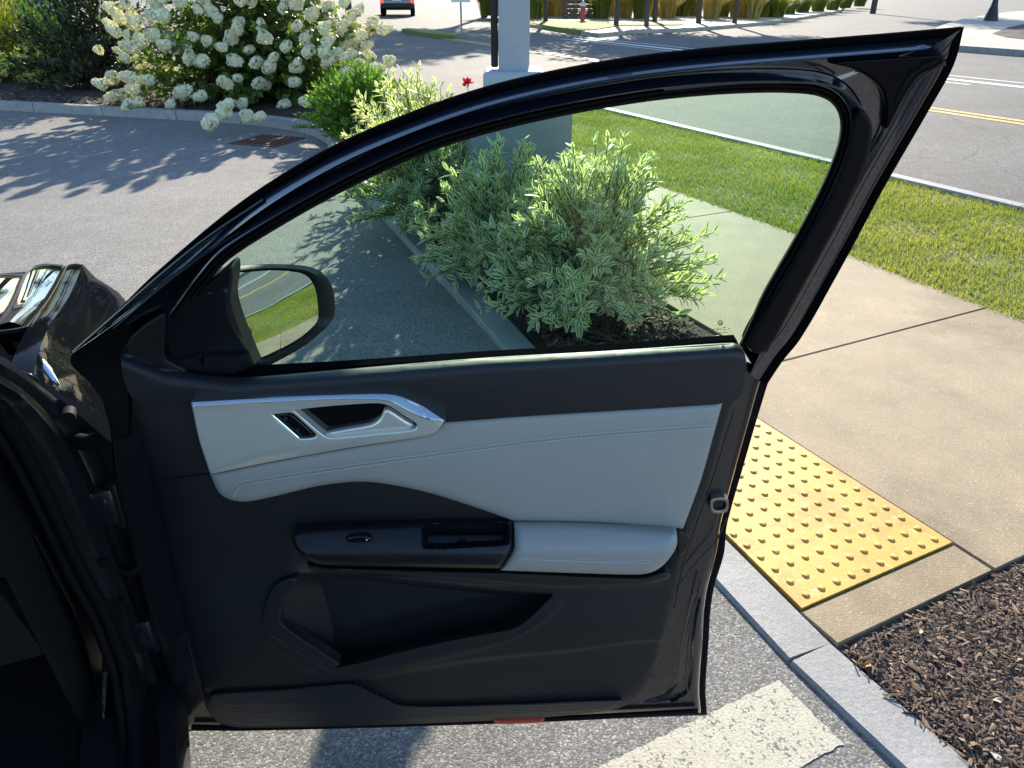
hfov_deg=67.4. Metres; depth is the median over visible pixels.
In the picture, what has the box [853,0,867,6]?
ornamental grass
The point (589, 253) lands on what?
variegated shrub
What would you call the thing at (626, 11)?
ornamental grass
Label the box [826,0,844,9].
ornamental grass
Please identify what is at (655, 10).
street tree
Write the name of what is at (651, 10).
ornamental grass
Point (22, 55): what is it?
chartreuse plant
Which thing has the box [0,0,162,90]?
dark shrub
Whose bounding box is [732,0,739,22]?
street tree
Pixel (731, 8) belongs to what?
ornamental grass
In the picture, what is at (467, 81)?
red flower
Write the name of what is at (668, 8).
ornamental grass
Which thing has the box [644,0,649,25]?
street tree
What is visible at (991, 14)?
lamp post
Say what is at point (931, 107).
yellow line
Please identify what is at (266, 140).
drain grate
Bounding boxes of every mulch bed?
[993,24,1023,38]
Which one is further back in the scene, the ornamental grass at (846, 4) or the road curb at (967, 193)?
the ornamental grass at (846, 4)
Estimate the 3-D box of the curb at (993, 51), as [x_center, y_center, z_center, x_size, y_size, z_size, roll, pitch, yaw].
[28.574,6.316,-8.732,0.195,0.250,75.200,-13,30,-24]
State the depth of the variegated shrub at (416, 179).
5.01 m
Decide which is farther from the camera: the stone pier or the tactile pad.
the stone pier
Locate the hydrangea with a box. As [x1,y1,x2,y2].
[91,0,395,131]
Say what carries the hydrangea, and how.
on the planting bed at (268, 107)
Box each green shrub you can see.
[5,0,131,78]
[292,56,412,140]
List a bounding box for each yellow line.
[441,38,1023,124]
[456,39,1023,121]
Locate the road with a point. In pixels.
(977, 154)
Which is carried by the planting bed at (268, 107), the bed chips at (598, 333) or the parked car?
the bed chips at (598, 333)
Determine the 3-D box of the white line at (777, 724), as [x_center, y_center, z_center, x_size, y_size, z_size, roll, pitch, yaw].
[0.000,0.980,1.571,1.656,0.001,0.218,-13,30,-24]
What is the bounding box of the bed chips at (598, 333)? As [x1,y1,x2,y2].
[465,264,699,346]
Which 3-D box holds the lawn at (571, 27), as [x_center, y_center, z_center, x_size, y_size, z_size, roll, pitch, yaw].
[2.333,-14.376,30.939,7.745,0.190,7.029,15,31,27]
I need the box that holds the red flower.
[462,77,473,87]
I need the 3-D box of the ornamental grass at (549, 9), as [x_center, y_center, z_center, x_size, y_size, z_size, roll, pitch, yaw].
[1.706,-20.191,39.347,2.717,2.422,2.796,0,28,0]
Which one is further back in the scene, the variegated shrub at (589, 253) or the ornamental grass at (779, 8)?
the ornamental grass at (779, 8)
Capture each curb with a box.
[0,100,973,767]
[598,108,1023,210]
[958,45,1023,56]
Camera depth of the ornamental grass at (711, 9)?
36.46 m
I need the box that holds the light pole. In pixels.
[461,0,572,222]
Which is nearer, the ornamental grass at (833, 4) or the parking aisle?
the parking aisle
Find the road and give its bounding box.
[19,0,1023,652]
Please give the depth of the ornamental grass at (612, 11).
39.62 m
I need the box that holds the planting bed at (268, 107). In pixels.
[0,75,714,347]
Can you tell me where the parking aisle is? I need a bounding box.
[0,110,894,767]
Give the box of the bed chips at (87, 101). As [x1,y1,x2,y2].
[0,90,203,109]
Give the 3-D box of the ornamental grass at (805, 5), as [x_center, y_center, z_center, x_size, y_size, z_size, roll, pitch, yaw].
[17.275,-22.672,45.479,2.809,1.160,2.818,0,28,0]
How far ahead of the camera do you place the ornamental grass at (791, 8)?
42.85 m
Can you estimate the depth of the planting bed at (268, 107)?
10.26 m
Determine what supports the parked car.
on the parking aisle
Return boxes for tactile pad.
[726,418,951,612]
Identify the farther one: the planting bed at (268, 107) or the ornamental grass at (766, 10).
the ornamental grass at (766, 10)
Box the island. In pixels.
[530,6,843,36]
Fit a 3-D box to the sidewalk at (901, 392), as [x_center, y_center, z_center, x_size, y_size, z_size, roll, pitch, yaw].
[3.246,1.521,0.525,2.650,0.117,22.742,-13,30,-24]
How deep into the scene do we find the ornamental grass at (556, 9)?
39.16 m
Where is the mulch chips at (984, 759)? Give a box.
[843,564,1023,767]
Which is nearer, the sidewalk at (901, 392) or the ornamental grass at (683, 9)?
the sidewalk at (901, 392)
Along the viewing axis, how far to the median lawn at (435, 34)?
26.53 m
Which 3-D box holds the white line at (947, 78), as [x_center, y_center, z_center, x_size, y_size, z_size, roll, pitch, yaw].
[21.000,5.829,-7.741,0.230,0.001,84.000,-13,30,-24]
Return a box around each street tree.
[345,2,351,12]
[543,0,547,20]
[614,0,619,24]
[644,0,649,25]
[652,0,657,21]
[696,0,702,22]
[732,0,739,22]
[870,0,877,13]
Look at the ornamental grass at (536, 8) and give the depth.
36.74 m
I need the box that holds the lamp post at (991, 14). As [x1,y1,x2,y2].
[982,0,998,20]
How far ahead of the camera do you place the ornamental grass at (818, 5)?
46.74 m
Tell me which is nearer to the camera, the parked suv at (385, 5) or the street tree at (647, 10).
the street tree at (647, 10)
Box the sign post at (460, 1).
[451,0,469,33]
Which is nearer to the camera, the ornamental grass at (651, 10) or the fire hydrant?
the fire hydrant
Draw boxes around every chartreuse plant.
[0,51,40,82]
[2,44,39,79]
[24,50,74,83]
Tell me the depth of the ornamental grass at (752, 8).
36.56 m
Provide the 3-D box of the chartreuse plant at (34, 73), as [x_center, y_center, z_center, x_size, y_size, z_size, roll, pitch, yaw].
[-7.631,-5.335,12.965,1.211,0.600,1.030,0,28,0]
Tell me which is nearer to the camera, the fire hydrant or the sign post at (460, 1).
the sign post at (460, 1)
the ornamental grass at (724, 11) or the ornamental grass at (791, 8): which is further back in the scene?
the ornamental grass at (791, 8)
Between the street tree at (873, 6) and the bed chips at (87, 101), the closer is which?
the bed chips at (87, 101)
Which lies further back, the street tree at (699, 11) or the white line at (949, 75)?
the street tree at (699, 11)
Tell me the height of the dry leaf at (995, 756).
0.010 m
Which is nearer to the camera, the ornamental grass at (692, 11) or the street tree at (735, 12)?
the street tree at (735, 12)
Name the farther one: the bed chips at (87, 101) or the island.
the island
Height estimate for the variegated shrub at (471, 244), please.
0.820 m
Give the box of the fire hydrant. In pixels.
[578,0,587,20]
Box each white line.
[566,39,971,84]
[571,38,1023,87]
[594,38,1020,82]
[597,680,844,767]
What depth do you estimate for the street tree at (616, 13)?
30.47 m
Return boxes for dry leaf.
[956,659,966,664]
[991,752,1001,761]
[993,697,1003,702]
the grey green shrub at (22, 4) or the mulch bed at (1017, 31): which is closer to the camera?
the grey green shrub at (22, 4)
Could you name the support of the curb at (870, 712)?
on the road
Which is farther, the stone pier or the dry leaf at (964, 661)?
the stone pier
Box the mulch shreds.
[842,558,1023,767]
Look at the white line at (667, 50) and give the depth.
21.66 m
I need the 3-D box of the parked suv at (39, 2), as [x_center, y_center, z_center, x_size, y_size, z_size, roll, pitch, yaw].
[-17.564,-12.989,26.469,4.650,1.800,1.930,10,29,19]
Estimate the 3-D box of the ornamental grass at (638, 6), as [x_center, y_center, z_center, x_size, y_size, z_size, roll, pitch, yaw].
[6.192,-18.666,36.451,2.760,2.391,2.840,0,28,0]
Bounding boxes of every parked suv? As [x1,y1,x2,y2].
[1,0,60,37]
[380,0,414,15]
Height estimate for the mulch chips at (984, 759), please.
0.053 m
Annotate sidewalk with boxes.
[455,156,1023,649]
[936,11,1023,49]
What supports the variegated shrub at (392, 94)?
on the planting bed at (268, 107)
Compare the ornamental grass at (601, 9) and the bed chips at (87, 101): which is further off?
the ornamental grass at (601, 9)
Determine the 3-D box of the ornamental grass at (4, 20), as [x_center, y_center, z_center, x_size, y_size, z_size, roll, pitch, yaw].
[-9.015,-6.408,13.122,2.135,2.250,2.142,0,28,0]
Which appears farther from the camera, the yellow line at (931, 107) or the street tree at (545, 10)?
the street tree at (545, 10)
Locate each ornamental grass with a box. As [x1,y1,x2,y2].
[0,0,32,74]
[475,0,490,15]
[530,0,542,18]
[542,0,551,15]
[548,0,561,16]
[588,0,614,18]
[609,2,614,15]
[614,0,632,17]
[626,0,653,18]
[650,3,659,15]
[658,0,685,17]
[675,0,696,15]
[687,0,697,15]
[702,0,727,18]
[719,0,729,16]
[724,0,743,17]
[739,0,767,18]
[760,0,773,16]
[768,0,795,16]
[785,0,801,13]
[796,0,816,11]
[811,0,830,10]
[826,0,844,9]
[839,0,853,7]
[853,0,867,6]
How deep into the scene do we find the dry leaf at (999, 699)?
1.90 m
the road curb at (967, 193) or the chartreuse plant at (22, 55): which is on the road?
the road curb at (967, 193)
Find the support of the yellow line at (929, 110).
on the road
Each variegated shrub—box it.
[332,80,471,243]
[340,60,456,184]
[404,132,557,291]
[474,129,727,338]
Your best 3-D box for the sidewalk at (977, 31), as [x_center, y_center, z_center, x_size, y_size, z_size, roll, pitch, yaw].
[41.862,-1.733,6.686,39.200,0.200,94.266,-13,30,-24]
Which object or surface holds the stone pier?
on the island
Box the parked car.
[0,27,963,767]
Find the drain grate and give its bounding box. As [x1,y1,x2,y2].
[228,134,305,146]
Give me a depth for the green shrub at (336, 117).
8.29 m
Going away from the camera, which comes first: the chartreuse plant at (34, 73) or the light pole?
the light pole
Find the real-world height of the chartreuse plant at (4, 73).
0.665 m
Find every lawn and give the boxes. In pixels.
[402,28,458,38]
[530,20,683,34]
[572,110,1023,319]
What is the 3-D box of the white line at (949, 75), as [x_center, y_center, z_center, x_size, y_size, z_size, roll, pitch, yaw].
[21.545,5.702,-7.497,0.090,0.001,84.000,-13,30,-24]
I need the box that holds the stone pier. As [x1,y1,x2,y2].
[561,0,592,17]
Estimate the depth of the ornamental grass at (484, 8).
40.06 m

